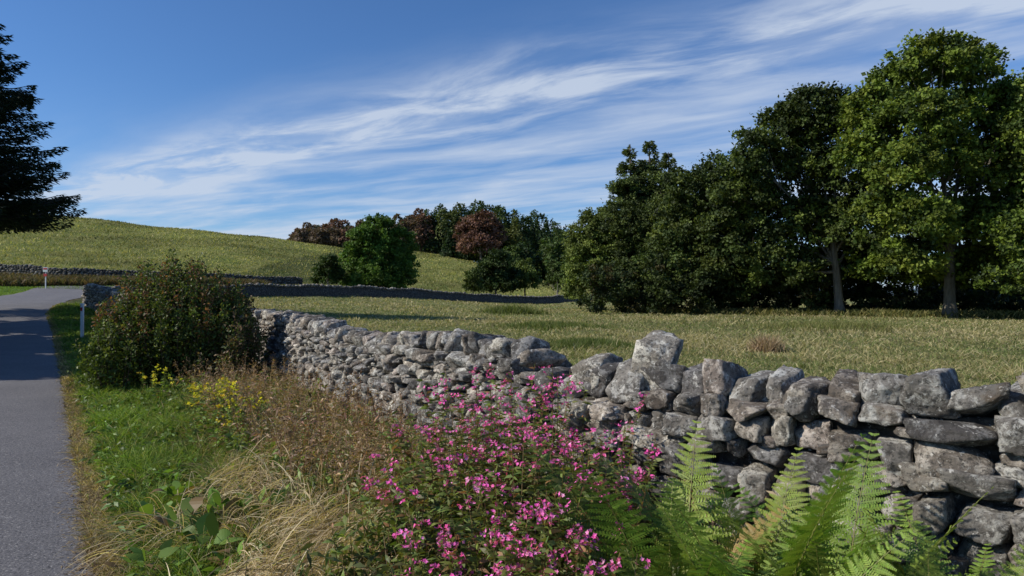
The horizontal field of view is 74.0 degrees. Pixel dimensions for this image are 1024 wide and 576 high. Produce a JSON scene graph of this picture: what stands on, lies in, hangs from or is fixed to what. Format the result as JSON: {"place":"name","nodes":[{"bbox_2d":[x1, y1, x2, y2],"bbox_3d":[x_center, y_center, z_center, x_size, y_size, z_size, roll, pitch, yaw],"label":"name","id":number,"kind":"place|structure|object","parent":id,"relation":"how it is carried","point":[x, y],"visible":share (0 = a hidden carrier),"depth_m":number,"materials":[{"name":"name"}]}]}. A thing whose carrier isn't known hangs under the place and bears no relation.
{"place":"outdoors","nodes":[
{"label":"outdoors","id":0,"kind":"place"},
{"bbox_2d":[0,285,112,575],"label":"road","id":1,"kind":"structure","parent":0,"point":[33,541],"depth_m":7.37,"materials":[{"name":"grey asphalt"}]},
{"bbox_2d":[43,267,47,288],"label":"road sign","id":2,"kind":"object","parent":1,"relation":"on","point":[45,269],"visible":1,"depth_m":61.94,"materials":[{"name":"white metal"}]},
{"bbox_2d":[51,350,140,575],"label":"roadside litter","id":3,"kind":"object","parent":1,"relation":"on","point":[88,552],"visible":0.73,"depth_m":5.19,"materials":[{"name":"beige plant"}]},
{"bbox_2d":[45,302,756,575],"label":"verge grass","id":4,"kind":"structure","parent":0,"point":[62,318],"depth_m":6.65,"materials":[{"name":"green plant"}]},
{"bbox_2d":[0,217,1023,575],"bbox_3d":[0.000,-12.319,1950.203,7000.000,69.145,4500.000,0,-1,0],"label":"ground","id":5,"kind":"structure","parent":0,"point":[248,261],"depth_m":96.19,"materials":[{"name":"green plant"}]},
{"bbox_2d":[0,24,86,234],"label":"pine tree","id":6,"kind":"object","parent":5,"relation":"on","point":[28,214],"visible":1,"depth_m":36.02,"materials":[{"name":"green plant"}]},
{"bbox_2d":[0,285,111,294],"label":"lawn grass","id":7,"kind":"structure","parent":5,"relation":"on","point":[24,289],"depth_m":62.28,"materials":[{"name":"green plant"}]},
{"bbox_2d":[80,303,84,337],"bbox_3d":[-14.847,1.154,23.487,0.100,1.250,0.106,0,-1,0],"label":"marker post","id":8,"kind":"object","parent":5,"relation":"on","point":[82,320],"visible":0.88,"depth_m":23.45,"materials":[{"name":"white paint"}]},
{"bbox_2d":[66,318,159,391],"bbox_3d":[-6.889,1.262,11.887,1.421,1.520,1.655,0,-1,0],"label":"wild shrub","id":9,"kind":"object","parent":5,"relation":"on","point":[101,367],"visible":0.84,"depth_m":11.51,"materials":[{"name":"green plant"}]},
{"bbox_2d":[0,271,274,286],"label":"bracken bank","id":10,"kind":"structure","parent":5,"relation":"on","point":[19,279],"depth_m":66.51,"materials":[{"name":"plant"}]},
{"bbox_2d":[102,538,183,575],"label":"dock plant","id":11,"kind":"object","parent":5,"relation":"on","point":[166,549],"visible":0.92,"depth_m":4.00,"materials":[{"name":"green plant"}]},
{"bbox_2d":[0,264,302,284],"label":"dry stone wall","id":12,"kind":"structure","parent":5,"relation":"on","point":[38,270],"depth_m":72.17,"materials":[{"name":"stone"}]},
{"bbox_2d":[136,364,181,401],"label":"ragwort plant","id":13,"kind":"object","parent":5,"relation":"on","point":[153,389],"visible":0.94,"depth_m":10.76,"materials":[{"name":"green plant"}]},
{"bbox_2d":[125,495,205,531],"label":"dock plant","id":14,"kind":"object","parent":5,"relation":"on","point":[147,507],"visible":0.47,"depth_m":4.72,"materials":[{"name":"green plant"}]},
{"bbox_2d":[150,481,196,500],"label":"dock plant","id":15,"kind":"object","parent":5,"relation":"on","point":[170,490],"visible":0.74,"depth_m":5.27,"materials":[{"name":"green plant"}]},
{"bbox_2d":[90,249,259,388],"bbox_3d":[-6.352,0.666,12.866,2.977,2.840,2.600,0,-1,0],"label":"wild shrub","id":16,"kind":"object","parent":5,"relation":"on","point":[177,317],"visible":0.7,"depth_m":12.24,"materials":[{"name":"green plant"}]},
{"bbox_2d":[145,497,240,558],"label":"dock plant","id":17,"kind":"object","parent":5,"relation":"on","point":[190,505],"visible":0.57,"depth_m":4.53,"materials":[{"name":"green plant"}]},
{"bbox_2d":[74,376,329,575],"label":"clover and plantain","id":18,"kind":"object","parent":5,"relation":"on","point":[127,482],"visible":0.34,"depth_m":6.62,"materials":[{"name":"green plant"}]},
{"bbox_2d":[171,511,246,573],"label":"dock plant","id":19,"kind":"object","parent":5,"relation":"on","point":[210,522],"visible":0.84,"depth_m":4.14,"materials":[{"name":"green plant"}]},
{"bbox_2d":[188,377,236,422],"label":"ragwort plant","id":20,"kind":"object","parent":5,"relation":"on","point":[227,386],"visible":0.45,"depth_m":8.65,"materials":[{"name":"green plant"}]},
{"bbox_2d":[185,374,249,438],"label":"ragwort plant","id":21,"kind":"object","parent":5,"relation":"on","point":[197,402],"visible":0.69,"depth_m":7.84,"materials":[{"name":"green plant"}]},
{"bbox_2d":[167,487,268,527],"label":"dock plant","id":22,"kind":"object","parent":5,"relation":"on","point":[216,497],"visible":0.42,"depth_m":4.71,"materials":[{"name":"green plant"}]},
{"bbox_2d":[189,306,269,382],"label":"wild shrub","id":23,"kind":"object","parent":5,"relation":"on","point":[252,347],"visible":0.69,"depth_m":12.27,"materials":[{"name":"green plant"}]},
{"bbox_2d":[201,540,269,574],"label":"dock plant","id":24,"kind":"object","parent":5,"relation":"on","point":[219,556],"visible":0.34,"depth_m":3.93,"materials":[{"name":"green plant"}]},
{"bbox_2d":[209,391,268,451],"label":"ragwort plant","id":25,"kind":"object","parent":5,"relation":"on","point":[237,416],"visible":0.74,"depth_m":7.15,"materials":[{"name":"green plant"}]},
{"bbox_2d":[234,486,287,522],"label":"dock plant","id":26,"kind":"object","parent":5,"relation":"on","point":[242,505],"visible":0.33,"depth_m":4.91,"materials":[{"name":"green plant"}]},
{"bbox_2d":[55,406,482,575],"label":"dead grass","id":27,"kind":"structure","parent":5,"relation":"on","point":[289,567],"depth_m":4.37,"materials":[{"name":"beige plant"}]},
{"bbox_2d":[0,214,591,296],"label":"hillside grass","id":28,"kind":"structure","parent":5,"relation":"on","point":[427,254],"depth_m":121.10,"materials":[{"name":"green plant"}]},
{"bbox_2d":[292,558,308,575],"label":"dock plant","id":29,"kind":"object","parent":5,"relation":"on","point":[305,560],"visible":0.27,"depth_m":3.65,"materials":[{"name":"green plant"}]},
{"bbox_2d":[309,253,346,284],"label":"hawthorn tree","id":30,"kind":"object","parent":5,"relation":"on","point":[328,269],"visible":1,"depth_m":83.96,"materials":[{"name":"green plant"}]},
{"bbox_2d":[174,461,495,575],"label":"verge herbs","id":31,"kind":"object","parent":5,"relation":"on","point":[209,482],"visible":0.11,"depth_m":5.01,"materials":[{"name":"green plant"}]},
{"bbox_2d":[111,283,599,303],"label":"dry stone wall","id":32,"kind":"structure","parent":5,"relation":"on","point":[259,289],"depth_m":69.78,"materials":[{"name":"stone"}]},
{"bbox_2d":[322,475,416,575],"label":"pink wildflower","id":33,"kind":"object","parent":5,"relation":"on","point":[381,553],"visible":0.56,"depth_m":3.63,"materials":[{"name":"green plant"}]},
{"bbox_2d":[338,212,420,287],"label":"ash tree","id":34,"kind":"object","parent":5,"relation":"on","point":[365,262],"visible":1,"depth_m":86.83,"materials":[{"name":"green plant"}]},
{"bbox_2d":[208,351,571,511],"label":"sorrel stalks","id":35,"kind":"object","parent":5,"relation":"on","point":[249,406],"visible":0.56,"depth_m":5.99,"materials":[{"name":"brown plant"}]},
{"bbox_2d":[285,199,567,263],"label":"woodland","id":36,"kind":"object","parent":5,"relation":"on","point":[434,232],"visible":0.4,"depth_m":214.77,"materials":[{"name":"green plant"}]},
{"bbox_2d":[376,391,494,517],"bbox_3d":[-0.471,1.210,4.465,0.793,1.066,0.853,0,-1,0],"label":"pink wildflower","id":37,"kind":"object","parent":5,"relation":"on","point":[435,437],"visible":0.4,"depth_m":4.33,"materials":[{"name":"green plant"}]},
{"bbox_2d":[379,498,507,575],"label":"pink wildflower","id":38,"kind":"object","parent":5,"relation":"on","point":[444,543],"visible":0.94,"depth_m":3.15,"materials":[{"name":"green plant"}]},
{"bbox_2d":[369,399,542,573],"bbox_3d":[-0.290,1.193,3.830,0.973,1.088,0.928,0,-1,0],"label":"pink wildflower","id":39,"kind":"object","parent":5,"relation":"on","point":[456,488],"visible":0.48,"depth_m":3.81,"materials":[{"name":"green plant"}]},
{"bbox_2d":[160,363,762,572],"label":"verge herbs","id":40,"kind":"object","parent":5,"relation":"on","point":[234,438],"visible":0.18,"depth_m":6.75,"materials":[{"name":"green plant"}]},
{"bbox_2d":[461,269,484,293],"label":"hawthorn tree","id":41,"kind":"object","parent":5,"relation":"on","point":[474,281],"visible":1,"depth_m":99.26,"materials":[{"name":"green plant"}]},
{"bbox_2d":[173,351,775,566],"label":"dried stalks","id":42,"kind":"object","parent":5,"relation":"on","point":[241,383],"visible":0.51,"depth_m":6.70,"materials":[{"name":"beige plant"}]},
{"bbox_2d":[452,209,507,259],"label":"copper beech tree","id":43,"kind":"object","parent":5,"relation":"on","point":[487,235],"visible":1,"depth_m":189.74,"materials":[{"name":"brown plant"}]},
{"bbox_2d":[289,464,678,575],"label":"verge herbs","id":44,"kind":"object","parent":5,"relation":"on","point":[349,571],"visible":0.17,"depth_m":3.52,"materials":[{"name":"green plant"}]},
{"bbox_2d":[404,363,582,528],"bbox_3d":[-0.102,1.119,4.646,1.204,1.251,1.153,0,-1,-13],"label":"pink wildflower","id":45,"kind":"object","parent":5,"relation":"on","point":[483,397],"visible":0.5,"depth_m":4.62,"materials":[{"name":"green plant"}]},
{"bbox_2d":[471,248,524,294],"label":"oak tree","id":46,"kind":"object","parent":5,"relation":"on","point":[497,273],"visible":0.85,"depth_m":107.36,"materials":[{"name":"green plant"}]},
{"bbox_2d":[450,477,578,575],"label":"pink wildflower","id":47,"kind":"object","parent":5,"relation":"on","point":[530,568],"visible":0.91,"depth_m":3.00,"materials":[{"name":"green plant"}]},
{"bbox_2d":[469,303,563,315],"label":"nettle patch","id":48,"kind":"object","parent":5,"relation":"on","point":[517,310],"visible":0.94,"depth_m":51.18,"materials":[{"name":"green plant"}]},
{"bbox_2d":[386,418,664,575],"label":"pink wildflower","id":49,"kind":"object","parent":5,"relation":"on","point":[512,505],"visible":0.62,"depth_m":3.41,"materials":[{"name":"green plant"}]},
{"bbox_2d":[511,258,545,295],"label":"hawthorn tree","id":50,"kind":"object","parent":5,"relation":"on","point":[527,267],"visible":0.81,"depth_m":110.18,"materials":[{"name":"green plant"}]},
{"bbox_2d":[501,236,569,280],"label":"copse","id":51,"kind":"object","parent":5,"relation":"on","point":[551,249],"visible":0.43,"depth_m":159.02,"materials":[{"name":"green plant"}]},
{"bbox_2d":[450,523,649,575],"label":"pink wildflower","id":52,"kind":"object","parent":5,"relation":"on","point":[570,568],"visible":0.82,"depth_m":2.90,"materials":[{"name":"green plant"}]},
{"bbox_2d":[453,365,648,517],"bbox_3d":[0.252,1.116,4.398,1.175,1.253,1.003,0,-1,23],"label":"pink wildflower","id":53,"kind":"object","parent":5,"relation":"on","point":[552,416],"visible":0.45,"depth_m":4.34,"materials":[{"name":"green plant"}]},
{"bbox_2d":[81,283,1023,575],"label":"dry stone wall","id":54,"kind":"structure","parent":5,"relation":"on","point":[951,451],"depth_m":4.23,"materials":[{"name":"stone"}]},
{"bbox_2d":[456,319,653,331],"bbox_3d":[2.268,1.790,33.849,9.986,0.483,7.914,0,-1,0],"label":"nettle patch","id":55,"kind":"object","parent":5,"relation":"on","point":[543,325],"visible":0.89,"depth_m":33.32,"materials":[{"name":"green plant"}]},
{"bbox_2d":[541,259,569,294],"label":"hawthorn tree","id":56,"kind":"object","parent":5,"relation":"on","point":[553,278],"visible":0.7,"depth_m":104.22,"materials":[{"name":"green plant"}]},
{"bbox_2d":[485,421,654,572],"bbox_3d":[0.366,1.228,3.706,0.803,1.014,0.780,0,-1,30],"label":"pink wildflower","id":57,"kind":"object","parent":5,"relation":"on","point":[560,443],"visible":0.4,"depth_m":3.67,"materials":[{"name":"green plant"}]},
{"bbox_2d":[507,429,661,551],"bbox_3d":[0.457,1.296,4.200,0.894,0.889,0.574,0,-1,43],"label":"pink wildflower","id":58,"kind":"object","parent":5,"relation":"on","point":[630,463],"visible":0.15,"depth_m":4.12,"materials":[{"name":"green plant"}]},
{"bbox_2d":[547,335,635,351],"bbox_3d":[2.442,1.720,21.921,5.438,0.439,4.603,0,-1,0],"label":"nettle patch","id":59,"kind":"object","parent":5,"relation":"on","point":[586,342],"visible":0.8,"depth_m":21.45,"materials":[{"name":"green plant"}]},
{"bbox_2d":[558,206,643,309],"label":"willow tree","id":60,"kind":"object","parent":5,"relation":"on","point":[580,241],"visible":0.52,"depth_m":60.81,"materials":[{"name":"green plant"}]},
{"bbox_2d":[589,144,657,269],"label":"larch tree","id":61,"kind":"object","parent":5,"relation":"on","point":[623,167],"visible":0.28,"depth_m":60.46,"materials":[{"name":"green plant"}]},
{"bbox_2d":[231,294,1023,414],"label":"meadow grass","id":62,"kind":"structure","parent":5,"relation":"on","point":[989,365],"depth_m":27.25,"materials":[{"name":"green plant"}]},
{"bbox_2d":[298,470,965,575],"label":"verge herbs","id":63,"kind":"object","parent":5,"relation":"on","point":[714,541],"depth_m":4.10,"materials":[{"name":"green plant"}]},
{"bbox_2d":[592,162,679,294],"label":"ash tree","id":64,"kind":"object","parent":5,"relation":"on","point":[648,204],"visible":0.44,"depth_m":58.85,"materials":[{"name":"green plant"}]},
{"bbox_2d":[624,140,678,265],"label":"larch tree","id":65,"kind":"object","parent":5,"relation":"on","point":[651,145],"visible":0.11,"depth_m":62.29,"materials":[{"name":"green plant"}]},
{"bbox_2d":[517,420,791,575],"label":"fern","id":66,"kind":"object","parent":5,"relation":"on","point":[607,532],"visible":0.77,"depth_m":3.27,"materials":[{"name":"green plant"}]},
{"bbox_2d":[631,152,691,273],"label":"larch tree","id":67,"kind":"object","parent":5,"relation":"on","point":[665,158],"visible":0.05,"depth_m":60.85,"materials":[{"name":"green plant"}]},
{"bbox_2d":[608,539,809,575],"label":"fern","id":68,"kind":"object","parent":5,"relation":"on","point":[646,571],"visible":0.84,"depth_m":2.93,"materials":[{"name":"green plant"}]},
{"bbox_2d":[632,149,788,308],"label":"oak tree","id":69,"kind":"object","parent":5,"relation":"on","point":[685,209],"visible":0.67,"depth_m":53.05,"materials":[{"name":"green plant"}]},
{"bbox_2d":[576,433,895,575],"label":"fern","id":70,"kind":"object","parent":5,"relation":"on","point":[812,530],"visible":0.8,"depth_m":3.04,"materials":[{"name":"green plant"}]},
{"bbox_2d":[740,333,790,352],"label":"tussock","id":71,"kind":"object","parent":5,"relation":"on","point":[764,344],"visible":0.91,"depth_m":19.80,"materials":[{"name":"beige plant"}]},
{"bbox_2d":[575,256,1023,314],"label":"hawthorn hedge","id":72,"kind":"object","parent":5,"relation":"on","point":[626,283],"visible":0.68,"depth_m":52.39,"materials":[{"name":"green plant"}]},
{"bbox_2d":[691,81,917,312],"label":"sycamore tree","id":73,"kind":"object","parent":5,"relation":"on","point":[798,123],"visible":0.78,"depth_m":49.26,"materials":[{"name":"green plant"}]},
{"bbox_2d":[647,485,976,575],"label":"fern","id":74,"kind":"object","parent":5,"relation":"on","point":[771,570],"visible":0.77,"depth_m":2.73,"materials":[{"name":"green plant"}]},
{"bbox_2d":[675,319,963,334],"bbox_3d":[15.162,1.762,32.226,13.675,0.570,11.657,0,-1,0],"label":"nettle patch","id":75,"kind":"object","parent":5,"relation":"on","point":[845,324],"visible":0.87,"depth_m":32.09,"materials":[{"name":"green plant"}]},
{"bbox_2d":[717,432,992,575],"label":"fern","id":76,"kind":"object","parent":5,"relation":"on","point":[843,543],"visible":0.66,"depth_m":3.19,"materials":[{"name":"green plant"}]},
{"bbox_2d":[838,539,943,575],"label":"fern","id":77,"kind":"object","parent":5,"relation":"on","point":[933,558],"visible":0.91,"depth_m":2.85,"materials":[{"name":"green plant"}]},
{"bbox_2d":[826,26,1023,317],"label":"sycamore tree","id":78,"kind":"object","parent":5,"relation":"on","point":[944,224],"visible":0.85,"depth_m":43.81,"materials":[{"name":"green plant"}]},
{"bbox_2d":[853,491,1023,575],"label":"fern","id":79,"kind":"object","parent":5,"relation":"on","point":[1012,569],"visible":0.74,"depth_m":3.23,"materials":[{"name":"green plant"}]},
{"bbox_2d":[965,67,1023,299],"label":"sycamore tree","id":80,"kind":"object","parent":5,"relation":"on","point":[1011,245],"visible":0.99,"depth_m":41.54,"materials":[{"name":"green plant"}]},
{"bbox_2d":[0,0,1023,287],"label":"sky","id":81,"kind":"structure","parent":0,"point":[268,118],"materials":[{"name":"blue"}]},
{"bbox_2d":[613,306,1023,319],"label":"rough grass","id":82,"kind":"structure","parent":0,"point":[972,313],"depth_m":48.39,"materials":[{"name":"green plant"}]}
]}

